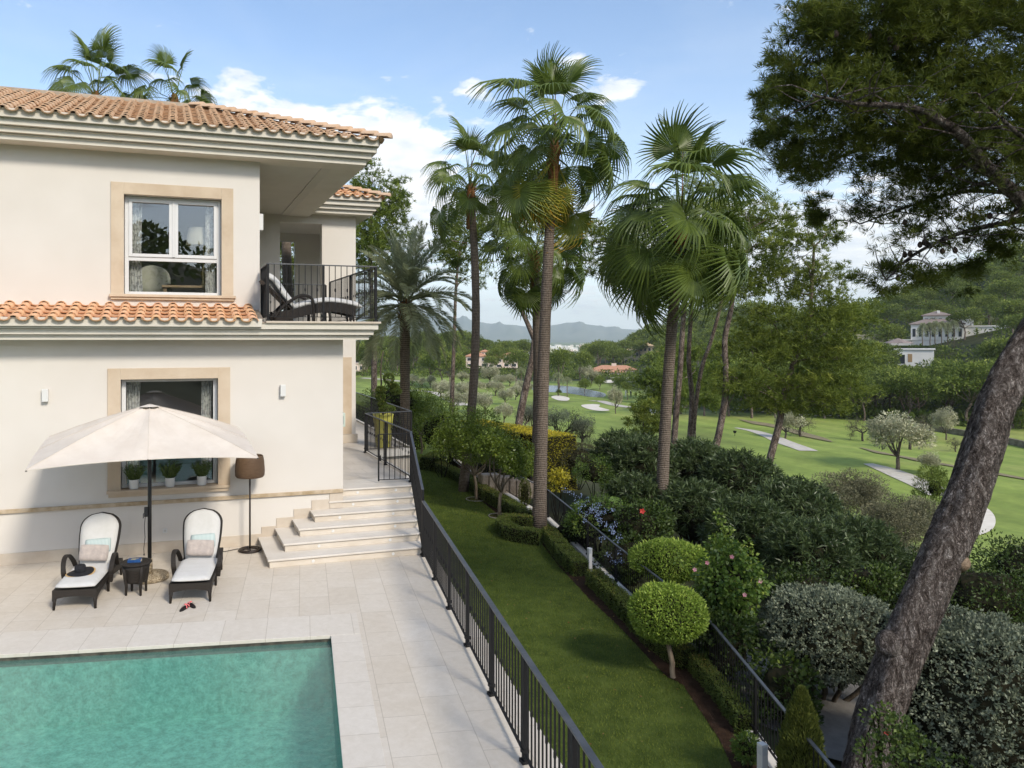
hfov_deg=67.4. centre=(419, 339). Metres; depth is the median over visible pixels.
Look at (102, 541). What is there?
aqua pillow
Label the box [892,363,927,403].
pine tree
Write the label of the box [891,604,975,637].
silver shrub
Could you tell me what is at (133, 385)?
window
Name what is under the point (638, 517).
hibiscus
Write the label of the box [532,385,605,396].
pond
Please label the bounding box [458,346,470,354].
pine tree
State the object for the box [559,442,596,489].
dark hedge
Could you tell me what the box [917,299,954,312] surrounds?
pine tree
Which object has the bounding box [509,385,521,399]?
olive tree
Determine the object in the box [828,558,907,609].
undergrowth
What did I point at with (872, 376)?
pine tree
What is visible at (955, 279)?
pine tree
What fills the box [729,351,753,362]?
pine tree
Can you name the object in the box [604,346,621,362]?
pine tree
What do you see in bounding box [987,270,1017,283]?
pine tree
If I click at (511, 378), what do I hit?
olive tree
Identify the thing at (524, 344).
pine tree
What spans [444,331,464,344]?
pine tree
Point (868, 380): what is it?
pine tree
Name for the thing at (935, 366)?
pine tree
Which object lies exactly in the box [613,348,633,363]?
pine tree
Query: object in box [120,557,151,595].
side table
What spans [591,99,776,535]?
fan palm
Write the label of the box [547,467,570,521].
yellow flower shrub
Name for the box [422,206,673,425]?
pine tree
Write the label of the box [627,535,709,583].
topiary tree
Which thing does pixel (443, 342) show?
pine tree
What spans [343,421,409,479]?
side path
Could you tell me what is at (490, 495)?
box hedge
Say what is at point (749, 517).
oleander
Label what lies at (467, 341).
pine tree
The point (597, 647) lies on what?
fallen leaves
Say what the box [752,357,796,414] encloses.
pine tree
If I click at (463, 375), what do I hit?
olive tree
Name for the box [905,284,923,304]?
pine tree
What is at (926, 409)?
woodland undergrowth
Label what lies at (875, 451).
earth bank
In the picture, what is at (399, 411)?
path railing
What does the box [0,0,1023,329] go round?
sky
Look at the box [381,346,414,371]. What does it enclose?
pine tree
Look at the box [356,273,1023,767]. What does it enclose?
ground
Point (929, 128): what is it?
pine tree
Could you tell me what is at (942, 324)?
palm tree
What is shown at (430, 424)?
citrus tree
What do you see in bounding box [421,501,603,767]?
patio railing
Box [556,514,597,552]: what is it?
undergrowth
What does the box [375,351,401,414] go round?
cloud topiary
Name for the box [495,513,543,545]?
box hedge
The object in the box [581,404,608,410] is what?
sand bunker
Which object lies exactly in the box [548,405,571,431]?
olive foliage
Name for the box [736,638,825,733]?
undergrowth
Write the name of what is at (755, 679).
garden fence
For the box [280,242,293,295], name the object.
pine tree
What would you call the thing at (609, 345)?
pine tree
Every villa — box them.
[0,86,392,565]
[465,350,517,367]
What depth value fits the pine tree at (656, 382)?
73.58 m
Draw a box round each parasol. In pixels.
[25,404,258,583]
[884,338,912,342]
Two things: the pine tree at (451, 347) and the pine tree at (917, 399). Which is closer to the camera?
the pine tree at (917, 399)
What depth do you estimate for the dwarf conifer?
26.41 m
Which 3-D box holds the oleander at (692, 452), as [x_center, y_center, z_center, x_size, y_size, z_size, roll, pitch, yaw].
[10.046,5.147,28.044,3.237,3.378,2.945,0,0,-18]
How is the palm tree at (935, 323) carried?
on the ground at (842, 451)
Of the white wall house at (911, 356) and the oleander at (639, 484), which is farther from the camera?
the white wall house at (911, 356)
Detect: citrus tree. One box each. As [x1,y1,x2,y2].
[392,381,459,453]
[412,404,462,477]
[429,403,521,499]
[471,427,534,515]
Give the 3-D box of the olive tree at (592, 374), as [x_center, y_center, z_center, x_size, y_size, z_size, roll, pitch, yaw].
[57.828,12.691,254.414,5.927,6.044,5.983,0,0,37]
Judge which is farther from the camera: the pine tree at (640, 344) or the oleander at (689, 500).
the pine tree at (640, 344)
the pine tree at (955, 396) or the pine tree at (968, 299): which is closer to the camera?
the pine tree at (955, 396)
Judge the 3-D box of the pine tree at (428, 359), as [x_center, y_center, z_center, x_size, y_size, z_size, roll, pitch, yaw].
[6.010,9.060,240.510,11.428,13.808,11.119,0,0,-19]
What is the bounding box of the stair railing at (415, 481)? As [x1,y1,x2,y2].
[408,432,423,554]
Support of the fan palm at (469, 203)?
on the ground at (842, 451)
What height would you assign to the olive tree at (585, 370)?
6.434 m
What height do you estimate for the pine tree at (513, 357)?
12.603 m
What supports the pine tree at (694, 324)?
on the ground at (842, 451)
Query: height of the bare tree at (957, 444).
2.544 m
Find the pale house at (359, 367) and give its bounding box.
[356,362,364,370]
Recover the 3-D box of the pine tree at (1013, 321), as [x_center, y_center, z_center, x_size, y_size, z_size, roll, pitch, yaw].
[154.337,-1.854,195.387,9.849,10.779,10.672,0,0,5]
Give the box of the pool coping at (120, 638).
[0,613,359,657]
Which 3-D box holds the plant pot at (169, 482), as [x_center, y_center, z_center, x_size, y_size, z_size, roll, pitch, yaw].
[-4.956,2.832,15.066,0.196,0.185,0.196,0,0,-18]
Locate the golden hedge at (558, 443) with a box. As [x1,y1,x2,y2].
[460,419,577,492]
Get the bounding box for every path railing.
[356,392,411,448]
[363,413,412,479]
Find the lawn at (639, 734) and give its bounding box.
[416,443,731,767]
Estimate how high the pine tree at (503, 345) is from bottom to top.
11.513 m
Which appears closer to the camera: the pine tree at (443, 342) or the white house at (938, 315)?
the white house at (938, 315)
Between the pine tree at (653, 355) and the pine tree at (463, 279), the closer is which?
the pine tree at (463, 279)
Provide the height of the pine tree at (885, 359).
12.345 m
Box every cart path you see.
[411,390,467,404]
[593,400,654,412]
[738,428,816,450]
[865,463,944,494]
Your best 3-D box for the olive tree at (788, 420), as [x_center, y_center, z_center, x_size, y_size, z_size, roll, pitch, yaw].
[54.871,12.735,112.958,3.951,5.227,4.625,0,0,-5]
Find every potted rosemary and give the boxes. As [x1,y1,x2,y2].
[121,463,146,479]
[158,460,181,479]
[190,461,212,477]
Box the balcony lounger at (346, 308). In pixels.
[259,273,361,321]
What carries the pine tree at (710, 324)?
on the ground at (842, 451)
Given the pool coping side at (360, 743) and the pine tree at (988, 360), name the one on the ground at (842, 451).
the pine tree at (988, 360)
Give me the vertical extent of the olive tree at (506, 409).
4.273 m
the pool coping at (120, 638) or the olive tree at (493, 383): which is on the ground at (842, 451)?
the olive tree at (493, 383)
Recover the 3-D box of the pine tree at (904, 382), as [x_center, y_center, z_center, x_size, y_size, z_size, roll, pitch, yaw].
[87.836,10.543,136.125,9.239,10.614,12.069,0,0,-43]
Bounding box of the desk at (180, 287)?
[162,285,216,292]
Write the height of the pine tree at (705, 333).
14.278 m
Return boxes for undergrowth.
[356,260,1023,429]
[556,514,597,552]
[592,530,655,586]
[597,471,630,497]
[695,602,768,690]
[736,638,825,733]
[762,558,846,597]
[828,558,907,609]
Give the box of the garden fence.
[456,445,834,767]
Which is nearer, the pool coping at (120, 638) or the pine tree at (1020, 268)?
the pool coping at (120, 638)
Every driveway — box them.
[728,639,858,742]
[823,679,914,762]
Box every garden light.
[587,547,591,568]
[757,741,767,767]
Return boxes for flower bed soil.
[449,460,756,767]
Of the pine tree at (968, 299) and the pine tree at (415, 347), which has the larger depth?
the pine tree at (415, 347)
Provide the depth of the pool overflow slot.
10.43 m
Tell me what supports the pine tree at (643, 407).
on the ground at (842, 451)
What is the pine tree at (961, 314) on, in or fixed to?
on the ground at (842, 451)
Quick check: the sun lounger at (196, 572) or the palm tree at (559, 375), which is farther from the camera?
the palm tree at (559, 375)
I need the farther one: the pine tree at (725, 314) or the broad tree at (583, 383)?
the pine tree at (725, 314)
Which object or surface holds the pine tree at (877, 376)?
on the ground at (842, 451)
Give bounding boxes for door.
[908,354,911,361]
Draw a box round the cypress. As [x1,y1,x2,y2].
[775,685,827,767]
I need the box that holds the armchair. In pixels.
[142,265,170,291]
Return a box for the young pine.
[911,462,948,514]
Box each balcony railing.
[261,263,377,321]
[270,283,326,320]
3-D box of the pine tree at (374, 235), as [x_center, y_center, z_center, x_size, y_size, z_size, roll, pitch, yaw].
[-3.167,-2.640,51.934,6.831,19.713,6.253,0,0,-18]
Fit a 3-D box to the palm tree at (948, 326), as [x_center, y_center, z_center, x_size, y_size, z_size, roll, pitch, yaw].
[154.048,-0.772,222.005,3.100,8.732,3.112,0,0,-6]
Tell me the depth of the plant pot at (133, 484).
14.78 m
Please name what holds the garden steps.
on the patio
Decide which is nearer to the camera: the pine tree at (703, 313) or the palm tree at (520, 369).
the palm tree at (520, 369)
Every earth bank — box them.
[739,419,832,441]
[860,447,1023,478]
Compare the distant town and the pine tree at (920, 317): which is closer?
the pine tree at (920, 317)
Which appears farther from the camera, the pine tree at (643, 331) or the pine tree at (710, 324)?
the pine tree at (643, 331)
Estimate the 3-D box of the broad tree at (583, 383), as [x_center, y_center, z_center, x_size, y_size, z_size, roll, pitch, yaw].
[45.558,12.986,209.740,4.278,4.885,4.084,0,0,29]
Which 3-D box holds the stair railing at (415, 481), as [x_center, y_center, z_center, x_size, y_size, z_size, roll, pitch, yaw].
[-0.078,3.155,16.020,0.101,2.089,2.637,0,0,-6]
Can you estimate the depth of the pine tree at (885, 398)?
155.70 m
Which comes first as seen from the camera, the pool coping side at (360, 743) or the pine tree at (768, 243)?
the pool coping side at (360, 743)
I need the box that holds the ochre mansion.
[624,343,658,363]
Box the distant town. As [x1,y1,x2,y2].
[528,343,583,354]
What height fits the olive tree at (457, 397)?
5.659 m
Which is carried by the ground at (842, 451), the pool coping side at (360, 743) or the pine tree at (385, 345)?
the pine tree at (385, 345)
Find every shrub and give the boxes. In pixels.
[359,380,421,431]
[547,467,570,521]
[570,453,617,498]
[729,728,760,767]
[755,581,891,702]
[852,711,972,767]
[857,700,897,767]
[881,544,973,611]
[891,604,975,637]
[898,605,1023,767]
[948,550,1023,626]
[968,529,1023,585]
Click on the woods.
(869, 301)
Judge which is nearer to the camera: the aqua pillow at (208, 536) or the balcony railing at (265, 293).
the aqua pillow at (208, 536)
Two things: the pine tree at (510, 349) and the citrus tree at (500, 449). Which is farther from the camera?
the pine tree at (510, 349)
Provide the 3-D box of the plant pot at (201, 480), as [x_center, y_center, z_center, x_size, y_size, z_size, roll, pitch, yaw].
[-4.380,2.832,15.253,0.196,0.185,0.196,0,0,-18]
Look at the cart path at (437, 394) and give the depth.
204.36 m
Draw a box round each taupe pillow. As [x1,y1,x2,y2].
[79,544,108,560]
[186,540,213,555]
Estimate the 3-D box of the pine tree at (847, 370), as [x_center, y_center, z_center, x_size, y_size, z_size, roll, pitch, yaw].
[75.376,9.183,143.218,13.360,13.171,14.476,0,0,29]
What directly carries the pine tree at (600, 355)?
on the ground at (842, 451)
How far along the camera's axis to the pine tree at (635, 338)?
451.24 m
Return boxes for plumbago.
[561,487,629,564]
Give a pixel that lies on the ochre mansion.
(649, 348)
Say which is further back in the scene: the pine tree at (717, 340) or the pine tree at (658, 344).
the pine tree at (658, 344)
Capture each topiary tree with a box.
[626,578,710,678]
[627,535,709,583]
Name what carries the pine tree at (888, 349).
on the ground at (842, 451)
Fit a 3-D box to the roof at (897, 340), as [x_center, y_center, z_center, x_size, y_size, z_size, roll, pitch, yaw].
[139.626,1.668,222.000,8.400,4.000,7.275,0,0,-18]
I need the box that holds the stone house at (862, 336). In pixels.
[857,334,883,343]
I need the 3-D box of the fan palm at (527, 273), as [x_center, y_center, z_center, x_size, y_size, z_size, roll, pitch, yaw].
[4.566,0.145,30.930,4.741,13.408,4.911,0,0,5]
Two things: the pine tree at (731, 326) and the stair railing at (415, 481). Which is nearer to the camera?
the stair railing at (415, 481)
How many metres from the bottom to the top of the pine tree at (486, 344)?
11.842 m
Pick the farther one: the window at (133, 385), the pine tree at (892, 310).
the pine tree at (892, 310)
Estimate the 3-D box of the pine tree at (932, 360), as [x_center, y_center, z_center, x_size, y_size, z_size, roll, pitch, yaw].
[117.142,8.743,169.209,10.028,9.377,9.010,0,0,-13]
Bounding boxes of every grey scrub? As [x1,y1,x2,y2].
[809,467,895,515]
[856,490,938,562]
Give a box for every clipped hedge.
[357,401,425,449]
[890,345,935,352]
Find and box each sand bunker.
[551,395,569,400]
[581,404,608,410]
[979,509,995,534]
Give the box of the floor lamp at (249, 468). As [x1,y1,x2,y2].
[235,454,264,553]
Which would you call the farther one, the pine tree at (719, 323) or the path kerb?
the pine tree at (719, 323)
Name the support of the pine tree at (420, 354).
on the ground at (842, 451)
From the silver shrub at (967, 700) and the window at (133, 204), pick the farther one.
the window at (133, 204)
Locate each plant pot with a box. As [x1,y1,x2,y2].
[129,479,138,489]
[165,477,174,486]
[197,475,206,485]
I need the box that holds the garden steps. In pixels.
[258,477,420,567]
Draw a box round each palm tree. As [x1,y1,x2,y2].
[515,367,525,386]
[551,372,564,395]
[561,377,572,396]
[916,323,929,344]
[923,322,936,344]
[929,320,940,350]
[936,321,947,344]
[942,322,952,344]
[948,320,959,347]
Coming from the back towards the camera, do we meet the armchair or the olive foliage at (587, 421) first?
the olive foliage at (587, 421)
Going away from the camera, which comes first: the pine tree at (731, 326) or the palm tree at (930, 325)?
the palm tree at (930, 325)
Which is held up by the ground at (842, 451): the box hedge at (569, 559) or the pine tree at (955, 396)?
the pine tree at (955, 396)
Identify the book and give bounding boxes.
[127,558,141,562]
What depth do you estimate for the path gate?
17.26 m
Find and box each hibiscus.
[603,493,677,576]
[673,507,774,652]
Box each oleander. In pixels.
[587,427,641,465]
[604,469,662,509]
[605,430,681,503]
[655,476,737,544]
[669,433,727,486]
[695,490,794,583]
[697,447,784,495]
[750,472,847,520]
[757,512,869,580]
[816,509,911,581]
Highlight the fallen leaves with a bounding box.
[433,479,734,760]
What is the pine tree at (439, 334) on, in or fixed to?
on the ground at (842, 451)
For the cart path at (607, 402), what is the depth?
169.38 m
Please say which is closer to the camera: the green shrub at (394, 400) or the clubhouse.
the green shrub at (394, 400)
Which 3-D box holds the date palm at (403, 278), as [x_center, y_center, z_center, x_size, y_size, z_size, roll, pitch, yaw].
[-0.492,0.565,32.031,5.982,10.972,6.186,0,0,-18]
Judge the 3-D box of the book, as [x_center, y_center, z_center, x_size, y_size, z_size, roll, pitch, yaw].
[-4.711,3.652,12.557,0.210,0.041,0.144,0,0,-10]
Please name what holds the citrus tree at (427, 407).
on the lawn at (639, 734)
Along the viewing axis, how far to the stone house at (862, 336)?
234.91 m
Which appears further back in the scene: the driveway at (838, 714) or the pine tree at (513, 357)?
the pine tree at (513, 357)
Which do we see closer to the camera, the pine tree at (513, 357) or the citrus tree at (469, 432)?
the citrus tree at (469, 432)
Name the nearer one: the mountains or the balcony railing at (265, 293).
the balcony railing at (265, 293)
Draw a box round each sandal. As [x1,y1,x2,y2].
[179,603,189,611]
[187,601,195,607]
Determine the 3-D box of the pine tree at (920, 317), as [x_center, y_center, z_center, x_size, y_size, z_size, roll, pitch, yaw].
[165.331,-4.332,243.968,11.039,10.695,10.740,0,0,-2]
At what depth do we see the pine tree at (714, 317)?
432.35 m
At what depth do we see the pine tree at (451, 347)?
322.12 m
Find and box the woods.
[361,240,1023,363]
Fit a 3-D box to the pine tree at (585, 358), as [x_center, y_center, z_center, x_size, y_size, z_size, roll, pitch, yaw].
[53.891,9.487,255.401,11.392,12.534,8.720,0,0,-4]
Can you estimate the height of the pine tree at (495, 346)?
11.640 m
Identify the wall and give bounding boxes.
[0,647,342,767]
[453,459,776,767]
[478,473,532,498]
[916,423,1023,447]
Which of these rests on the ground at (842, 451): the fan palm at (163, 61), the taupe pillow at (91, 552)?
the fan palm at (163, 61)
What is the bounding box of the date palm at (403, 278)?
[356,220,471,444]
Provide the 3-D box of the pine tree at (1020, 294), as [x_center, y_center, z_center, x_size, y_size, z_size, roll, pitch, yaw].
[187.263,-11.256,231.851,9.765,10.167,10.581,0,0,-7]
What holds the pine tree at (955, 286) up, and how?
on the ground at (842, 451)
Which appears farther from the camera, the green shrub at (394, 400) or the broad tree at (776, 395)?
the broad tree at (776, 395)
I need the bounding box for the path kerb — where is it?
[356,419,415,476]
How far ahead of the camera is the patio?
11.47 m
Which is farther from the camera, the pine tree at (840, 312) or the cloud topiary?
the pine tree at (840, 312)
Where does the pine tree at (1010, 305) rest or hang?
on the ground at (842, 451)
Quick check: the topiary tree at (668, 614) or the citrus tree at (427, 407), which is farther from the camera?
the citrus tree at (427, 407)
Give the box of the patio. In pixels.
[0,545,562,767]
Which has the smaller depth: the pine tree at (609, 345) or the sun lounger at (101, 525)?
the sun lounger at (101, 525)
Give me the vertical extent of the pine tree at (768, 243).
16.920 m
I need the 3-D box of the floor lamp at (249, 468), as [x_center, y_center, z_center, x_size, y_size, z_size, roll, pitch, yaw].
[-3.374,3.249,15.075,0.584,1.889,0.584,0,0,-18]
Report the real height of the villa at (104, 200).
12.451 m
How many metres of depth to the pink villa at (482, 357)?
330.79 m
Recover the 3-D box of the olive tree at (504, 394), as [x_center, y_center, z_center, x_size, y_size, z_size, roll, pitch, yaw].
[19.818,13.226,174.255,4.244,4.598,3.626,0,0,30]
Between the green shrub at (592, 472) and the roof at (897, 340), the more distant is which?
the roof at (897, 340)
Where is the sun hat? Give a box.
[65,564,95,576]
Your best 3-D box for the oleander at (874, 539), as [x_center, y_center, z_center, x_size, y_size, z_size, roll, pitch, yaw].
[11.162,5.612,19.514,2.504,2.516,2.592,0,0,-18]
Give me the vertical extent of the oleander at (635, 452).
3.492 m
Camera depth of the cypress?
9.59 m
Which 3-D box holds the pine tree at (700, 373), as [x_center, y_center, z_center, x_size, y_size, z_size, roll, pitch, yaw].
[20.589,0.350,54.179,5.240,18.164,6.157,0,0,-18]
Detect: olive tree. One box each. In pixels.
[410,374,418,384]
[415,376,428,387]
[427,375,436,386]
[431,379,445,397]
[436,379,455,392]
[441,389,462,403]
[454,381,468,401]
[455,371,469,382]
[459,390,478,402]
[467,379,485,389]
[476,391,492,412]
[480,365,500,382]
[484,379,504,395]
[491,374,506,383]
[494,403,513,422]
[497,388,514,402]
[505,373,515,385]
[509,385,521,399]
[514,380,522,386]
[578,365,592,378]
[584,368,602,383]
[607,384,622,413]
[774,412,805,438]
[864,410,938,469]
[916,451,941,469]
[928,405,958,439]
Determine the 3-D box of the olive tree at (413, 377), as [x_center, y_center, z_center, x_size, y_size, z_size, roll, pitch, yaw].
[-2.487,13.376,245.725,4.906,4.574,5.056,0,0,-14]
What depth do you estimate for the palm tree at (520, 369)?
232.34 m
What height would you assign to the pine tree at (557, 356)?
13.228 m
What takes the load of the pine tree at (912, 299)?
on the ground at (842, 451)
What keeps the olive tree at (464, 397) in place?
on the ground at (842, 451)
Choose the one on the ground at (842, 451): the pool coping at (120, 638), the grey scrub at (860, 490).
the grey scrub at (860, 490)
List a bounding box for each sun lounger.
[52,512,122,610]
[169,508,222,603]
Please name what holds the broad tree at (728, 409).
on the ground at (842, 451)
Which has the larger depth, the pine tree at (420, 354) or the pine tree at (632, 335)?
the pine tree at (632, 335)
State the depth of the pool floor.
9.81 m
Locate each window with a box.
[122,378,216,487]
[125,196,220,295]
[912,328,915,336]
[958,328,961,336]
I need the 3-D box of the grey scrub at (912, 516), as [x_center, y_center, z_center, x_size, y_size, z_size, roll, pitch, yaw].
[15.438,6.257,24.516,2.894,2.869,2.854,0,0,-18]
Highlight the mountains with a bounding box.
[356,308,637,341]
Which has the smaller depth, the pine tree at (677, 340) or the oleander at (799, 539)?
the oleander at (799, 539)
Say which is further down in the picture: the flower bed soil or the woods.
the flower bed soil
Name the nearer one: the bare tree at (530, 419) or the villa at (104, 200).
the villa at (104, 200)
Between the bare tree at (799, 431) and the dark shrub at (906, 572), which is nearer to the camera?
the dark shrub at (906, 572)
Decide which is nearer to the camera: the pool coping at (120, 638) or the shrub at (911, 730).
the shrub at (911, 730)
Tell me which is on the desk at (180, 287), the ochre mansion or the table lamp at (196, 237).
the table lamp at (196, 237)
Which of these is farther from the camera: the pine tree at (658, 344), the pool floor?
the pine tree at (658, 344)
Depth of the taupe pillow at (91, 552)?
12.89 m
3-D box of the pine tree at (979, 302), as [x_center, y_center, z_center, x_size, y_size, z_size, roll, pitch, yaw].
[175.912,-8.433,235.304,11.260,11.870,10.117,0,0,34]
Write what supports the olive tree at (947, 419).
on the ground at (842, 451)
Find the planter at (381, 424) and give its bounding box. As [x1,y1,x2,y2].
[373,413,393,447]
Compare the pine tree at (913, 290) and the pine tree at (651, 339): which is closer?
the pine tree at (913, 290)
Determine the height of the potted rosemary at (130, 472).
0.376 m
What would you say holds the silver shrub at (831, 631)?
on the ground at (842, 451)
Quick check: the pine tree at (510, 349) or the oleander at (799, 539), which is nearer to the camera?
the oleander at (799, 539)
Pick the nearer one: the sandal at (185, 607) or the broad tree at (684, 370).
the sandal at (185, 607)
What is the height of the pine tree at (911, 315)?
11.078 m
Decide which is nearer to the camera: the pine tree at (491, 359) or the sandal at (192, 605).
the sandal at (192, 605)
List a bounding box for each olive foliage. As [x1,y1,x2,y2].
[514,401,532,421]
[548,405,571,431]
[569,413,594,433]
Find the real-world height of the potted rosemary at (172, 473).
0.410 m
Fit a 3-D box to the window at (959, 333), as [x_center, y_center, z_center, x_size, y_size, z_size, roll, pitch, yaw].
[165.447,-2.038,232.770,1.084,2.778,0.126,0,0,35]
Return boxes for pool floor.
[0,707,336,767]
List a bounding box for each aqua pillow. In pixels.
[85,538,110,550]
[191,533,214,546]
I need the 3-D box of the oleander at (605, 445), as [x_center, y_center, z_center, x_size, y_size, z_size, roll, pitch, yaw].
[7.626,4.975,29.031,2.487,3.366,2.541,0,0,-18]
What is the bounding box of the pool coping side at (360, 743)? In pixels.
[331,634,385,767]
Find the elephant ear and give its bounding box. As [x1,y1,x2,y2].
[606,496,642,511]
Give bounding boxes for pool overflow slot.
[0,639,331,666]
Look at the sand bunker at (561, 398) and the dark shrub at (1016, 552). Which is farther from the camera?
the sand bunker at (561, 398)
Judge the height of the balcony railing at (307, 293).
1.111 m
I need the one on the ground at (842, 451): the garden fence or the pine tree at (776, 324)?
the pine tree at (776, 324)
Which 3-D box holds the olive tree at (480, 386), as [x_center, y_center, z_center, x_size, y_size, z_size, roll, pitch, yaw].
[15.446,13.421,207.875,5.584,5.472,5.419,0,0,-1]
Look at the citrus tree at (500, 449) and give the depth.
25.34 m
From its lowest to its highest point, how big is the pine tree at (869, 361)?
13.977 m
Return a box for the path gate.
[378,433,409,480]
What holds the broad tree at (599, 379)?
on the ground at (842, 451)
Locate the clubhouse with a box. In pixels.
[593,363,636,374]
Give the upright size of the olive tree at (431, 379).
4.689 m
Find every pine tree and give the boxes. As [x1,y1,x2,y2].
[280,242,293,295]
[347,157,422,397]
[356,341,382,371]
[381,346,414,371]
[382,340,397,366]
[410,344,423,368]
[415,346,432,372]
[417,354,441,384]
[418,210,497,411]
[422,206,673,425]
[422,347,451,380]
[428,336,446,347]
[433,350,467,382]
[437,332,456,343]
[443,344,462,351]
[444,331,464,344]
[446,348,466,358]
[458,334,485,350]
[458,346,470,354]
[480,338,494,349]
[481,355,499,369]
[484,347,507,364]
[489,344,504,353]
[491,342,513,348]
[502,346,517,352]
[503,349,528,380]
[515,339,530,351]
[549,346,575,386]
[565,350,594,380]
[585,341,610,365]
[590,339,611,363]
[590,351,607,363]
[603,224,720,446]
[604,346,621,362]
[605,342,614,362]
[609,376,627,388]
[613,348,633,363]
[614,339,633,348]
[620,381,635,399]
[621,396,671,438]
[625,335,647,342]
[626,337,737,419]
[627,333,644,338]
[630,339,647,359]
[635,328,649,339]
[635,349,676,372]
[642,167,776,437]
[642,327,665,337]
[649,334,662,344]
[652,340,664,350]
[676,334,696,344]
[678,321,702,331]
[686,314,700,321]
[689,189,804,445]
[693,235,753,437]
[695,317,719,327]
[697,308,723,316]
[697,314,719,320]
[697,327,722,352]
[700,208,890,462]
[703,337,739,362]
[705,321,722,328]
[710,321,724,328]
[718,322,739,328]
[719,310,744,318]
[728,332,748,343]
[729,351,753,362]
[734,304,755,315]
[739,0,1023,767]
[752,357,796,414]
[772,318,795,327]
[783,358,857,418]
[837,371,878,417]
[838,341,876,353]
[838,374,890,420]
[839,352,877,395]
[843,361,877,403]
[853,367,893,417]
[855,339,902,361]
[859,352,904,400]
[868,323,910,344]
[869,308,884,330]
[871,364,909,407]
[874,366,927,420]
[875,304,904,323]
[875,367,906,415]
[876,369,949,419]
[885,291,926,321]
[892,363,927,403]
[896,371,938,417]
[899,308,929,323]
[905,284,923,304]
[914,287,940,303]
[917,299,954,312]
[917,309,953,320]
[917,358,959,372]
[924,358,974,407]
[925,359,977,409]
[930,380,977,412]
[931,359,993,423]
[936,276,971,303]
[945,306,985,339]
[946,282,975,301]
[947,270,981,280]
[952,285,984,300]
[958,293,984,308]
[967,292,1009,324]
[969,334,1009,360]
[974,357,996,364]
[980,265,1002,282]
[982,277,1023,300]
[984,298,1023,332]
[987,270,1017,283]
[996,312,1023,330]
[1008,275,1023,299]
[1011,262,1023,274]
[1012,290,1023,299]
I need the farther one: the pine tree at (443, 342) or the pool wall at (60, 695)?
the pine tree at (443, 342)
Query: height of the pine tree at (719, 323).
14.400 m
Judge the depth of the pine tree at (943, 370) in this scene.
153.72 m
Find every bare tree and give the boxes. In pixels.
[512,405,532,426]
[548,406,586,437]
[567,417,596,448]
[790,413,819,436]
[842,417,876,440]
[892,413,937,449]
[916,412,933,430]
[945,437,961,451]
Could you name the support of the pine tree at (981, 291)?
on the ground at (842, 451)
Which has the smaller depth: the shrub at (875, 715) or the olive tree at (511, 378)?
the shrub at (875, 715)
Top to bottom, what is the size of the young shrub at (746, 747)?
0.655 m
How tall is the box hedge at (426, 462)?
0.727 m
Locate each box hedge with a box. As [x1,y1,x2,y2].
[419,453,448,471]
[426,450,531,514]
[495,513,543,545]
[542,526,588,576]
[584,568,696,669]
[687,653,757,733]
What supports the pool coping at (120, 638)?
on the patio
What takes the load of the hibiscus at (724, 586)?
on the ground at (842, 451)
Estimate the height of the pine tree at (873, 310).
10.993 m
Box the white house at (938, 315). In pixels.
[888,309,1005,345]
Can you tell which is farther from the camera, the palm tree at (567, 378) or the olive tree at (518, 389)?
the palm tree at (567, 378)
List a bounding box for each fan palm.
[41,23,152,98]
[128,43,217,104]
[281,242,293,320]
[420,115,531,491]
[465,40,631,529]
[478,185,594,480]
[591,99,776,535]
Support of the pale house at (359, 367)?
on the ground at (842, 451)
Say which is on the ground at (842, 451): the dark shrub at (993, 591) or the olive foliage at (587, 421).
the dark shrub at (993, 591)
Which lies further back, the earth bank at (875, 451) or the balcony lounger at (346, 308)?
the earth bank at (875, 451)
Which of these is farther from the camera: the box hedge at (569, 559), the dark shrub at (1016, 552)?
the box hedge at (569, 559)
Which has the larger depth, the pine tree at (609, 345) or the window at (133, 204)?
the pine tree at (609, 345)
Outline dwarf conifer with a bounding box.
[517,478,531,505]
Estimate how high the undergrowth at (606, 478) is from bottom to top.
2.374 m
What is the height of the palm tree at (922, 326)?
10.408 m
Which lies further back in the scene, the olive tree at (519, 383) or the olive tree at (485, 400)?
the olive tree at (519, 383)
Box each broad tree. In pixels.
[577,378,591,393]
[593,374,605,389]
[643,363,662,392]
[653,362,695,413]
[682,366,721,415]
[717,361,740,415]
[730,355,783,417]
[761,377,797,417]
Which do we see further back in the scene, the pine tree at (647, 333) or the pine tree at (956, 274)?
the pine tree at (647, 333)
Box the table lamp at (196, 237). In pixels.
[185,227,205,285]
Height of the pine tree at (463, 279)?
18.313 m
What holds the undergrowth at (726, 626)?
on the ground at (842, 451)
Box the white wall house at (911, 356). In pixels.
[889,348,935,366]
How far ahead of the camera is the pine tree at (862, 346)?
178.68 m
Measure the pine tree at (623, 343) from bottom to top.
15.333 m

